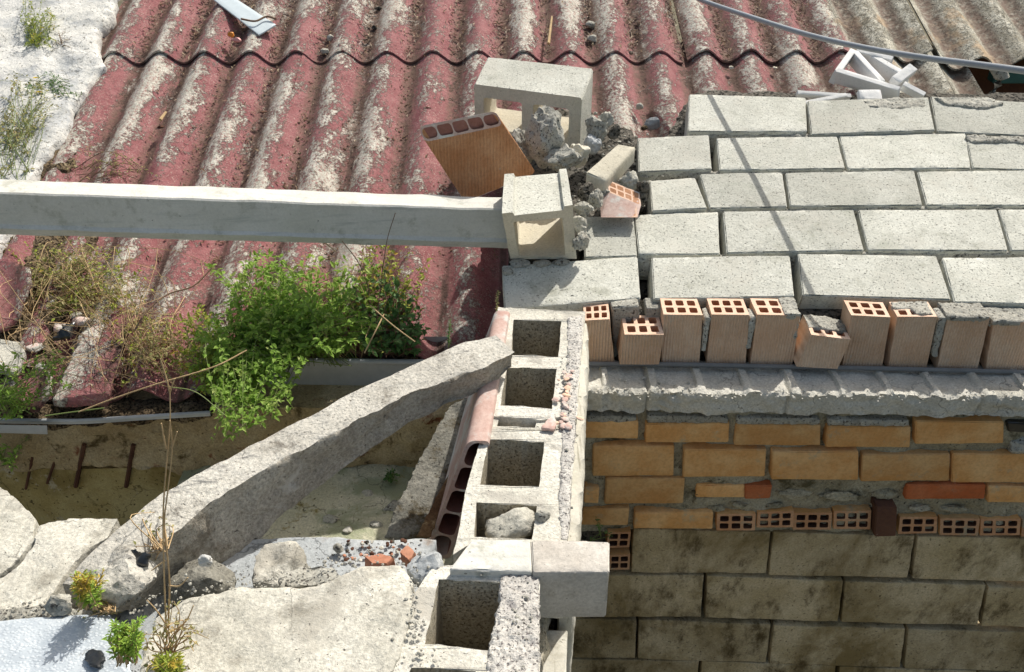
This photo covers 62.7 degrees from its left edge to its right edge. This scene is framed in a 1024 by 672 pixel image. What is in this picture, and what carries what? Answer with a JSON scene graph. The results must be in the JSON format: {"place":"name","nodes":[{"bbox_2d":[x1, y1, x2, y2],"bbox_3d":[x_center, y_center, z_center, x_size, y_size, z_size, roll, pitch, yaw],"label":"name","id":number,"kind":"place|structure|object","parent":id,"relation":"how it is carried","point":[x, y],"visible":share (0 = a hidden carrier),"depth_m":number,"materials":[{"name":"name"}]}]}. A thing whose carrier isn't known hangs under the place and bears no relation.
{"place":"outdoors","nodes":[
{"label":"outdoors","id":0,"kind":"place"},
{"bbox_2d":[0,487,38,577],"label":"broken slab","id":1,"kind":"object","parent":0,"point":[19,526],"depth_m":1.50,"materials":[{"name":"concrete"}]},
{"bbox_2d":[111,537,436,671],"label":"terrace slab","id":2,"kind":"structure","parent":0,"point":[316,549],"depth_m":1.54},
{"bbox_2d":[0,518,120,608],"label":"broken slab","id":3,"kind":"object","parent":2,"relation":"on","point":[58,554],"depth_m":1.45,"materials":[{"name":"concrete"}]},
{"bbox_2d":[0,615,131,671],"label":"metal sheet","id":4,"kind":"object","parent":2,"relation":"on","point":[51,644],"visible":0.75,"depth_m":1.27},
{"bbox_2d":[70,567,107,610],"bbox_3d":[-0.647,0.386,1.284,0.064,0.096,0.057,0,34,0],"label":"stonecrop","id":5,"kind":"object","parent":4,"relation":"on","point":[85,590],"visible":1,"depth_m":1.27,"materials":[{"name":"plant"}]},
{"bbox_2d":[101,615,146,667],"bbox_3d":[-0.546,0.435,1.195,0.080,0.104,0.054,0,34,0],"label":"stonecrop","id":6,"kind":"object","parent":4,"relation":"on","point":[127,642],"visible":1,"depth_m":1.19,"materials":[{"name":"plant"}]},
{"bbox_2d":[168,556,236,603],"bbox_3d":[-0.531,0.423,1.443,0.113,0.088,0.093,0,34,0],"label":"concrete chunk","id":7,"kind":"object","parent":2,"relation":"on","point":[214,573],"visible":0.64,"depth_m":1.41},
{"bbox_2d":[140,565,414,671],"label":"broken slab","id":8,"kind":"object","parent":2,"relation":"on","point":[354,620],"depth_m":1.28,"materials":[{"name":"concrete"}]},
{"bbox_2d":[147,359,193,642],"bbox_3d":[-0.461,0.256,1.124,0.118,0.495,0.052,-13,36,-18],"label":"dry stalk","id":9,"kind":"object","parent":8,"relation":"on","point":[163,510],"visible":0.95,"depth_m":1.12,"materials":[{"name":"plant"}]},
{"bbox_2d":[141,600,208,671],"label":"dry weed","id":10,"kind":"object","parent":8,"relation":"on","point":[171,645],"visible":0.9,"depth_m":1.21,"materials":[{"name":"plant"}]},
{"bbox_2d":[0,530,398,643],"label":"grit","id":11,"kind":"object","parent":8,"relation":"on","point":[14,608],"visible":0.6,"depth_m":1.37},
{"bbox_2d":[252,541,308,587],"bbox_3d":[-0.401,0.411,1.459,0.101,0.068,0.108,0,34,0],"label":"chunk","id":12,"kind":"object","parent":2,"relation":"on","point":[272,559],"visible":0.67,"depth_m":1.45,"materials":[{"name":"concrete"}]},
{"bbox_2d":[63,336,513,614],"bbox_3d":[-0.381,0.263,1.633,0.933,0.222,0.134,-26,42,-33],"label":"concrete plank","id":13,"kind":"object","parent":2,"relation":"on","point":[222,511],"visible":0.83,"depth_m":1.58,"materials":[{"name":"concrete"}]},
{"bbox_2d":[95,544,158,608],"bbox_3d":[-0.627,0.395,1.370,0.100,0.084,0.102,0,34,0],"label":"concrete chunk","id":14,"kind":"object","parent":13,"relation":"on","point":[126,576],"visible":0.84,"depth_m":1.34,"materials":[{"name":"grey concrete"}]},
{"bbox_2d":[278,566,340,588],"bbox_3d":[-0.338,0.415,1.421,0.107,0.052,0.051,-6,34,-8],"label":"chunk","id":15,"kind":"object","parent":2,"relation":"on","point":[313,576],"visible":0.48,"depth_m":1.41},
{"bbox_2d":[177,464,456,565],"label":"floor","id":16,"kind":"structure","parent":0,"point":[342,498],"depth_m":2.32,"materials":[{"name":"paint"}]},
{"bbox_2d":[293,350,420,358],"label":"gutter soil","id":17,"kind":"structure","parent":0,"point":[410,356],"depth_m":2.41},
{"bbox_2d":[228,41,690,358],"bbox_3d":[-0.070,-0.579,2.898,1.500,0.544,1.548,0,34,0],"label":"corrugated sheet","id":18,"kind":"object","parent":17,"relation":"on","point":[460,291],"visible":0.41,"depth_m":2.99,"materials":[{"name":"paint"}]},
{"bbox_2d":[188,324,313,442],"bbox_3d":[-0.678,0.089,2.210,0.315,0.172,0.461,-17,38,-24],"label":"leafy weed","id":19,"kind":"object","parent":18,"relation":"on","point":[246,368],"visible":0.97,"depth_m":2.17,"materials":[{"name":"green plant"}]},
{"bbox_2d":[188,248,367,366],"bbox_3d":[-0.685,-0.060,2.343,0.668,0.262,0.444,20,39,27],"label":"leafy weed","id":20,"kind":"object","parent":18,"relation":"on","point":[254,315],"visible":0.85,"depth_m":2.31,"materials":[{"name":"green plant"}]},
{"bbox_2d":[278,253,381,358],"bbox_3d":[-0.512,-0.080,2.403,0.316,0.228,0.463,0,34,0],"label":"leafy weed","id":21,"kind":"object","parent":18,"relation":"on","point":[335,284],"visible":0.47,"depth_m":2.39,"materials":[{"name":"plant"}]},
{"bbox_2d":[93,63,599,267],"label":"leaf litter","id":22,"kind":"object","parent":18,"relation":"on","point":[260,119],"visible":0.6,"depth_m":3.00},
{"bbox_2d":[350,263,431,358],"bbox_3d":[-0.371,-0.071,2.405,0.232,0.210,0.405,-17,37,-23],"label":"leafy weed","id":23,"kind":"object","parent":18,"relation":"on","point":[391,339],"visible":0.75,"depth_m":2.37,"materials":[{"name":"green plant"}]},
{"bbox_2d":[355,245,432,349],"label":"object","id":24,"kind":"object","parent":18,"relation":"on","point":[405,283],"visible":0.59,"depth_m":2.45,"materials":[{"name":"green plant"}]},
{"bbox_2d":[420,112,534,196],"bbox_3d":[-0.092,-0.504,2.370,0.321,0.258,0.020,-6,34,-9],"label":"flat brick","id":25,"kind":"object","parent":18,"relation":"on","point":[478,155],"visible":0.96,"depth_m":2.36,"materials":[{"name":"brick"}]},
{"bbox_2d":[355,0,682,63],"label":"corrugated sheet","id":26,"kind":"object","parent":18,"relation":"on","point":[435,30],"visible":0.99,"depth_m":3.40,"materials":[{"name":"paint"}]},
{"bbox_2d":[128,0,826,57],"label":"leaf litter","id":27,"kind":"object","parent":26,"relation":"on","point":[546,31],"visible":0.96,"depth_m":3.43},
{"bbox_2d":[508,90,1023,298],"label":"mortar","id":28,"kind":"object","parent":18,"relation":"on","point":[677,128],"visible":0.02,"depth_m":3.02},
{"bbox_2d":[508,108,643,264],"bbox_3d":[0.209,-0.445,2.694,0.467,0.322,0.788,0,34,0],"label":"rubble heap","id":29,"kind":"object","parent":28,"relation":"on","point":[575,175],"visible":0.12,"depth_m":2.65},
{"bbox_2d":[474,57,592,147],"bbox_3d":[0.066,-0.754,2.773,0.393,0.241,0.178,12,36,17],"label":"hollow block","id":30,"kind":"object","parent":29,"relation":"on","point":[531,87],"depth_m":2.71,"materials":[{"name":"concrete"}]},
{"bbox_2d":[525,105,564,168],"bbox_3d":[0.092,-0.581,2.498,0.099,0.191,0.149,-21,39,-28],"label":"mortar rock","id":31,"kind":"object","parent":29,"relation":"on","point":[544,134],"visible":0.88,"depth_m":2.45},
{"bbox_2d":[542,143,582,171],"bbox_3d":[0.149,-0.516,2.459,0.122,0.087,0.082,0,34,0],"label":"mortar rock","id":32,"kind":"object","parent":29,"relation":"on","point":[565,156],"visible":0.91,"depth_m":2.43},
{"bbox_2d":[583,217,636,260],"bbox_3d":[0.277,-0.250,2.410,0.152,0.140,0.198,0,34,0],"label":"concrete block","id":33,"kind":"object","parent":28,"relation":"on","point":[611,237],"depth_m":2.37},
{"bbox_2d":[601,182,640,216],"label":"broken brick","id":34,"kind":"object","parent":33,"relation":"on","point":[620,200],"visible":0.97,"depth_m":2.39,"materials":[{"name":"pink ceramic"}]},
{"bbox_3d":[0.262,-0.408,2.420,0.044,0.040,0.052,0,34,0],"label":"mortar rock","id":35,"kind":"object","parent":34,"relation":"attached to","visible":0},
{"bbox_2d":[586,145,634,191],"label":"concrete block","id":36,"kind":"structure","parent":35,"relation":"on","point":[610,167],"depth_m":2.43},
{"bbox_2d":[636,135,711,181],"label":"concrete block","id":37,"kind":"structure","parent":28,"relation":"on","point":[658,156],"depth_m":2.62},
{"bbox_2d":[646,178,706,213],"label":"concrete block","id":38,"kind":"structure","parent":28,"relation":"on","point":[675,196],"depth_m":2.48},
{"bbox_2d":[634,213,719,279],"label":"concrete block","id":39,"kind":"structure","parent":28,"relation":"on","point":[679,235],"depth_m":2.37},
{"bbox_2d":[698,172,786,211],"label":"concrete block","id":40,"kind":"structure","parent":28,"relation":"on","point":[746,191],"depth_m":2.51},
{"bbox_2d":[684,94,806,155],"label":"concrete block","id":41,"kind":"structure","parent":28,"relation":"on","point":[734,115],"depth_m":2.77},
{"bbox_2d":[680,42,857,94],"bbox_3d":[0.995,-0.733,3.032,0.670,0.420,1.152,0,34,0],"label":"corrugated sheet","id":42,"kind":"object","parent":28,"relation":"on","point":[794,71],"visible":0.23,"depth_m":3.25,"materials":[{"name":"paint"}]},
{"bbox_2d":[673,0,932,63],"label":"corrugated sheet","id":43,"kind":"object","parent":42,"relation":"on","point":[891,24],"visible":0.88,"depth_m":3.42,"materials":[{"name":"paint"}]},
{"bbox_2d":[712,137,844,173],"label":"concrete block","id":44,"kind":"structure","parent":28,"relation":"on","point":[778,154],"depth_m":2.63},
{"bbox_2d":[719,210,862,256],"bbox_3d":[0.793,-0.265,2.419,0.399,0.141,0.201,0,34,0],"label":"concrete block","id":45,"kind":"object","parent":28,"relation":"on","point":[764,233],"depth_m":2.38,"materials":[{"name":"concrete"}]},
{"bbox_2d":[783,171,921,209],"bbox_3d":[1.022,-0.411,2.555,0.418,0.138,0.190,0,34,0],"label":"concrete block","id":46,"kind":"object","parent":28,"relation":"on","point":[848,190],"depth_m":2.51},
{"bbox_2d":[828,49,908,98],"bbox_3d":[1.305,-0.952,3.045,0.278,0.109,0.242,26,42,33],"label":"lattice fragment","id":47,"kind":"object","parent":28,"relation":"on","point":[872,70],"visible":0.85,"depth_m":3.03,"materials":[{"name":"white concrete"}]},
{"bbox_2d":[806,97,933,137],"bbox_3d":[1.180,-0.693,2.801,0.459,0.148,0.210,-2,34,-3],"label":"concrete block","id":48,"kind":"object","parent":28,"relation":"on","point":[842,118],"depth_m":2.75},
{"bbox_2d":[838,133,970,171],"bbox_3d":[1.247,-0.550,2.686,0.428,0.142,0.206,0,34,0],"label":"concrete block","id":49,"kind":"object","parent":28,"relation":"on","point":[935,152],"depth_m":2.64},
{"bbox_2d":[885,51,953,93],"bbox_3d":[1.498,-0.808,3.103,0.315,0.354,0.951,0,34,0],"label":"corrugated sheet","id":50,"kind":"object","parent":28,"relation":"on","point":[927,77],"visible":0.09,"depth_m":3.25,"materials":[{"name":"paint"}]},
{"bbox_2d":[856,209,1006,256],"bbox_3d":[1.199,-0.271,2.429,0.423,0.141,0.196,0,34,0],"label":"concrete block","id":51,"kind":"object","parent":28,"relation":"on","point":[950,233],"depth_m":2.38,"materials":[{"name":"concrete"}]},
{"bbox_2d":[929,42,983,94],"bbox_3d":[1.731,-0.992,3.263,0.118,0.199,0.480,0,34,0],"label":"corrugated sheet","id":52,"kind":"object","parent":28,"relation":"on","point":[963,81],"visible":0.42,"depth_m":3.27,"materials":[{"name":"paint"}]},
{"bbox_2d":[908,0,1023,70],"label":"corrugated sheet","id":53,"kind":"object","parent":52,"relation":"on","point":[991,31],"visible":0.96,"depth_m":3.43,"materials":[{"name":"paint"}]},
{"bbox_2d":[915,170,1023,209],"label":"concrete block","id":54,"kind":"object","parent":28,"relation":"on","point":[974,189],"depth_m":2.51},
{"bbox_2d":[929,97,1023,136],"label":"concrete block","id":55,"kind":"structure","parent":28,"relation":"on","point":[1006,118],"depth_m":2.75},
{"bbox_2d":[934,97,1003,108],"bbox_3d":[1.534,-0.778,2.817,0.219,0.030,0.068,0,34,0],"label":"mortar patch","id":56,"kind":"object","parent":55,"relation":"on","point":[978,102],"visible":1,"depth_m":2.81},
{"bbox_2d":[967,142,1023,170],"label":"concrete block","id":57,"kind":"structure","parent":28,"relation":"on","point":[995,157],"depth_m":2.62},
{"bbox_2d":[997,210,1023,255],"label":"concrete block","id":58,"kind":"structure","parent":28,"relation":"on","point":[1012,224],"depth_m":2.39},
{"bbox_2d":[118,0,931,43],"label":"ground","id":59,"kind":"structure","parent":0,"point":[672,6],"depth_m":16.14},
{"bbox_2d":[0,374,462,525],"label":"house wall","id":60,"kind":"structure","parent":59,"relation":"on","point":[100,491],"depth_m":2.42,"materials":[{"name":"yellow paint"}]},
{"bbox_2d":[0,392,217,430],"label":"metal gutter","id":61,"kind":"object","parent":60,"relation":"on","point":[193,407],"visible":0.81,"depth_m":2.30,"materials":[{"name":"metal"}]},
{"bbox_2d":[0,349,74,420],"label":"creeping weed","id":62,"kind":"object","parent":61,"relation":"on","point":[11,399],"visible":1,"depth_m":2.19,"materials":[{"name":"green plant"}]},
{"bbox_2d":[0,149,98,417],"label":"dry weeds","id":63,"kind":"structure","parent":61,"relation":"on","point":[92,241],"depth_m":2.58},
{"bbox_2d":[0,0,119,258],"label":"lime skim","id":64,"kind":"object","parent":63,"relation":"on","point":[78,63],"visible":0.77,"depth_m":3.21,"materials":[{"name":"paint"}]},
{"bbox_2d":[0,73,61,179],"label":"creeping weed","id":65,"kind":"object","parent":64,"relation":"on","point":[20,134],"visible":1,"depth_m":2.93,"materials":[{"name":"green plant"}]},
{"bbox_2d":[20,0,59,47],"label":"grass tuft","id":66,"kind":"object","parent":64,"relation":"on","point":[37,39],"visible":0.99,"depth_m":3.33,"materials":[{"name":"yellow plant"}]},
{"bbox_2d":[0,52,301,402],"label":"corrugated sheet","id":67,"kind":"object","parent":61,"relation":"on","point":[123,109],"visible":0.61,"depth_m":2.94,"materials":[{"name":"paint"}]},
{"bbox_2d":[0,258,31,332],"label":"sheet fragment","id":68,"kind":"object","parent":67,"relation":"on","point":[19,276],"visible":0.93,"depth_m":2.44,"materials":[{"name":"paint"}]},
{"bbox_2d":[9,236,155,322],"bbox_3d":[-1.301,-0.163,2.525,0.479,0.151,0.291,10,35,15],"label":"dry weed","id":69,"kind":"object","parent":67,"relation":"on","point":[68,280],"visible":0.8,"depth_m":2.50,"materials":[{"name":"plant"}]},
{"bbox_2d":[53,306,134,406],"bbox_3d":[-1.157,0.052,2.359,0.150,0.120,0.330,0,34,0],"label":"sheet fragment","id":70,"kind":"object","parent":67,"relation":"on","point":[65,398],"visible":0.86,"depth_m":2.32,"materials":[{"name":"paint"}]},
{"bbox_2d":[0,236,203,400],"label":"dry weed","id":71,"kind":"object","parent":67,"relation":"on","point":[46,337],"visible":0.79,"depth_m":2.37,"materials":[{"name":"plant"}]},
{"bbox_2d":[66,303,186,386],"bbox_3d":[-1.066,0.010,2.375,0.457,0.164,0.269,6,34,9],"label":"creeping weed","id":72,"kind":"object","parent":67,"relation":"on","point":[137,350],"visible":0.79,"depth_m":2.35,"materials":[{"name":"plant"}]},
{"bbox_2d":[119,298,201,380],"bbox_3d":[-1.012,0.005,2.372,0.373,0.119,0.192,26,42,33],"label":"dry weed","id":73,"kind":"object","parent":67,"relation":"on","point":[155,341],"visible":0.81,"depth_m":2.35,"materials":[{"name":"plant"}]},
{"bbox_2d":[169,304,233,394],"bbox_3d":[-0.845,0.038,2.302,0.174,0.154,0.367,-12,36,-17],"label":"leafy weed","id":74,"kind":"object","parent":67,"relation":"on","point":[203,362],"visible":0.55,"depth_m":2.30,"materials":[{"name":"green plant"}]},
{"bbox_2d":[101,0,366,64],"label":"corrugated sheet","id":75,"kind":"object","parent":67,"relation":"on","point":[132,16],"visible":0.84,"depth_m":3.40,"materials":[{"name":"paint"}]},
{"bbox_2d":[214,0,275,35],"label":"plastic strip","id":76,"kind":"object","parent":75,"relation":"on","point":[238,9],"visible":0.98,"depth_m":3.42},
{"bbox_2d":[255,336,484,384],"bbox_3d":[-0.405,0.081,2.432,0.677,0.127,0.108,1,34,1],"label":"roof gutter","id":77,"kind":"object","parent":60,"relation":"on","point":[364,371],"visible":0.35,"depth_m":2.39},
{"bbox_2d":[548,618,556,629],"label":"cross wall","id":78,"kind":"structure","parent":59,"relation":"on","point":[553,624],"depth_m":1.65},
{"bbox_2d":[429,310,509,558],"bbox_3d":[-0.092,0.209,1.914,0.137,0.337,0.483,3,34,4],"label":"flat brick","id":79,"kind":"object","parent":78,"relation":"on","point":[475,427],"visible":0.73,"depth_m":1.75,"materials":[{"name":"brick"}]},
{"bbox_2d":[385,398,466,540],"bbox_3d":[-0.171,0.297,1.926,0.082,0.150,0.402,12,36,17],"label":"dark slab","id":80,"kind":"object","parent":79,"relation":"on","point":[419,495],"depth_m":1.89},
{"bbox_2d":[453,562,550,671],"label":"block course","id":81,"kind":"object","parent":78,"relation":"on","point":[544,644],"visible":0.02,"depth_m":1.50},
{"bbox_2d":[393,565,539,671],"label":"concrete block","id":82,"kind":"structure","parent":81,"relation":"on","point":[456,614],"depth_m":1.36,"materials":[{"name":"concrete"}]},
{"bbox_2d":[406,551,443,586],"bbox_3d":[-0.145,0.387,1.403,0.063,0.058,0.077,0,34,0],"label":"grey stone","id":83,"kind":"object","parent":82,"relation":"on","point":[432,560],"visible":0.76,"depth_m":1.39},
{"bbox_2d":[450,540,531,577],"bbox_3d":[-0.035,0.370,1.392,0.133,0.023,0.070,0,34,0],"label":"thin slab","id":84,"kind":"object","parent":82,"relation":"on","point":[476,558],"depth_m":1.38,"materials":[{"name":"paint"}]},
{"bbox_2d":[487,565,540,671],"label":"mortar strip","id":85,"kind":"object","parent":82,"relation":"on","point":[519,653],"visible":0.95,"depth_m":1.28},
{"bbox_2d":[530,541,609,616],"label":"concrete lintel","id":86,"kind":"structure","parent":82,"relation":"attached to","point":[573,577],"depth_m":1.38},
{"bbox_2d":[453,429,573,617],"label":"concrete block","id":87,"kind":"structure","parent":81,"relation":"on","point":[511,469],"depth_m":1.56,"materials":[{"name":"concrete"}]},
{"bbox_2d":[485,507,534,537],"bbox_3d":[-0.001,0.339,1.485,0.094,0.062,0.070,0,34,0],"label":"loose stone","id":88,"kind":"object","parent":87,"relation":"in","point":[521,520],"visible":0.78,"depth_m":1.47,"materials":[{"name":"stone"}]},
{"bbox_2d":[494,307,585,427],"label":"concrete block","id":89,"kind":"structure","parent":81,"relation":"on","point":[529,385],"depth_m":1.88,"materials":[{"name":"concrete"}]},
{"bbox_2d":[558,315,582,541],"bbox_3d":[0.120,0.154,1.732,0.043,0.026,0.714,3,34,4],"label":"mortar strip","id":90,"kind":"object","parent":89,"relation":"on","point":[574,332],"visible":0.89,"depth_m":1.67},
{"bbox_2d":[543,630,566,671],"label":"white board","id":91,"kind":"object","parent":78,"relation":"attached to","point":[555,660],"visible":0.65,"depth_m":1.53,"materials":[{"name":"paint"}]},
{"bbox_2d":[557,323,588,671],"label":"side plaster","id":92,"kind":"object","parent":78,"relation":"attached to","point":[567,624],"visible":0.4,"depth_m":1.62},
{"bbox_2d":[571,363,1023,671],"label":"brick wall","id":93,"kind":"structure","parent":59,"relation":"on","point":[750,541],"depth_m":2.48,"materials":[{"name":"brick"}]},
{"bbox_2d":[609,299,979,363],"bbox_3d":[0.841,-0.011,2.304,1.323,0.167,0.086,0,34,0],"label":"brick backing","id":94,"kind":"object","parent":93,"relation":"on","point":[834,313],"visible":0.02,"depth_m":2.25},
{"bbox_2d":[502,257,639,312],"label":"concrete block","id":95,"kind":"structure","parent":94,"relation":"on","point":[608,281],"depth_m":2.24,"materials":[{"name":"concrete"}]},
{"bbox_2d":[502,169,576,258],"bbox_3d":[0.076,-0.326,2.296,0.203,0.199,0.288,0,34,0],"label":"hollow block","id":96,"kind":"object","parent":95,"relation":"on","point":[535,208],"depth_m":2.26,"materials":[{"name":"concrete"}]},
{"bbox_2d":[0,179,507,247],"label":"concrete beam","id":97,"kind":"structure","parent":96,"relation":"on","point":[37,208],"depth_m":2.20,"materials":[{"name":"concrete"}]},
{"bbox_2d":[610,299,639,356],"bbox_3d":[0.300,-0.023,2.246,0.083,0.164,0.053,0,34,0],"label":"clay piece","id":98,"kind":"object","parent":94,"relation":"on","point":[628,310],"visible":0.68,"depth_m":2.20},
{"bbox_2d":[647,256,793,310],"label":"concrete block","id":99,"kind":"structure","parent":94,"relation":"on","point":[701,280],"depth_m":2.25,"materials":[{"name":"concrete"}]},
{"bbox_2d":[792,254,949,309],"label":"concrete block","id":100,"kind":"structure","parent":94,"relation":"on","point":[826,281],"depth_m":2.25,"materials":[{"name":"concrete"}]},
{"bbox_2d":[939,257,1023,307],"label":"concrete block","id":101,"kind":"structure","parent":94,"relation":"on","point":[991,282],"depth_m":2.25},
{"bbox_2d":[587,360,1023,417],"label":"mortar ledge","id":102,"kind":"object","parent":93,"relation":"on","point":[905,386],"visible":0.85,"depth_m":2.16,"materials":[{"name":"concrete"}]},
{"bbox_2d":[583,304,613,361],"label":"clay brick","id":103,"kind":"object","parent":102,"relation":"on","point":[597,322],"visible":0.84,"depth_m":2.18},
{"bbox_2d":[616,315,663,364],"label":"clay brick","id":104,"kind":"object","parent":102,"relation":"on","point":[641,342],"visible":1,"depth_m":2.17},
{"bbox_2d":[660,298,702,361],"bbox_3d":[0.440,-0.012,2.208,0.108,0.153,0.084,0,34,0],"label":"clay brick","id":105,"kind":"object","parent":102,"relation":"on","point":[681,321],"visible":0.92,"depth_m":2.17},
{"bbox_2d":[703,298,748,362],"bbox_3d":[0.562,-0.011,2.209,0.108,0.156,0.085,0,34,0],"label":"clay brick","id":106,"kind":"object","parent":102,"relation":"on","point":[727,337],"visible":0.93,"depth_m":2.18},
{"bbox_2d":[746,297,800,363],"bbox_3d":[0.682,-0.012,2.212,0.118,0.163,0.092,0,34,0],"label":"clay brick","id":107,"kind":"object","parent":102,"relation":"on","point":[776,327],"visible":0.94,"depth_m":2.18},
{"bbox_2d":[589,361,1023,373],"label":"conduit","id":108,"kind":"object","parent":102,"relation":"on","point":[840,367],"visible":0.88,"depth_m":2.20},
{"bbox_2d":[793,314,850,368],"bbox_3d":[0.804,0.013,2.199,0.134,0.105,0.103,0,34,0],"label":"clay brick","id":109,"kind":"object","parent":102,"relation":"on","point":[822,341],"visible":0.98,"depth_m":2.17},
{"bbox_2d":[840,300,890,365],"bbox_3d":[0.921,-0.002,2.210,0.114,0.169,0.078,0,34,0],"label":"clay brick","id":110,"kind":"object","parent":102,"relation":"on","point":[866,324],"visible":0.86,"depth_m":2.18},
{"bbox_2d":[883,301,936,366],"bbox_3d":[1.041,-0.001,2.211,0.116,0.170,0.078,0,34,0],"label":"clay brick","id":111,"kind":"object","parent":102,"relation":"on","point":[911,329],"visible":0.98,"depth_m":2.18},
{"bbox_2d":[929,302,989,367],"bbox_3d":[1.170,0.001,2.211,0.124,0.170,0.076,0,34,0],"label":"clay brick","id":112,"kind":"object","parent":102,"relation":"on","point":[963,336],"visible":0.97,"depth_m":2.18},
{"bbox_2d":[979,306,1023,369],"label":"clay brick","id":113,"kind":"object","parent":102,"relation":"on","point":[1003,346],"visible":0.92,"depth_m":2.19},
{"bbox_2d":[697,0,1023,73],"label":"overhead cable","id":114,"kind":"object","parent":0,"point":[962,62],"visible":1,"depth_m":2.28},
{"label":"loft floor","id":115,"kind":"structure","parent":0,"visible":0},
{"bbox_2d":[74,56,1023,118],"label":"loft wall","id":116,"kind":"structure","parent":115,"relation":"on","point":[985,84],"depth_m":3.63,"materials":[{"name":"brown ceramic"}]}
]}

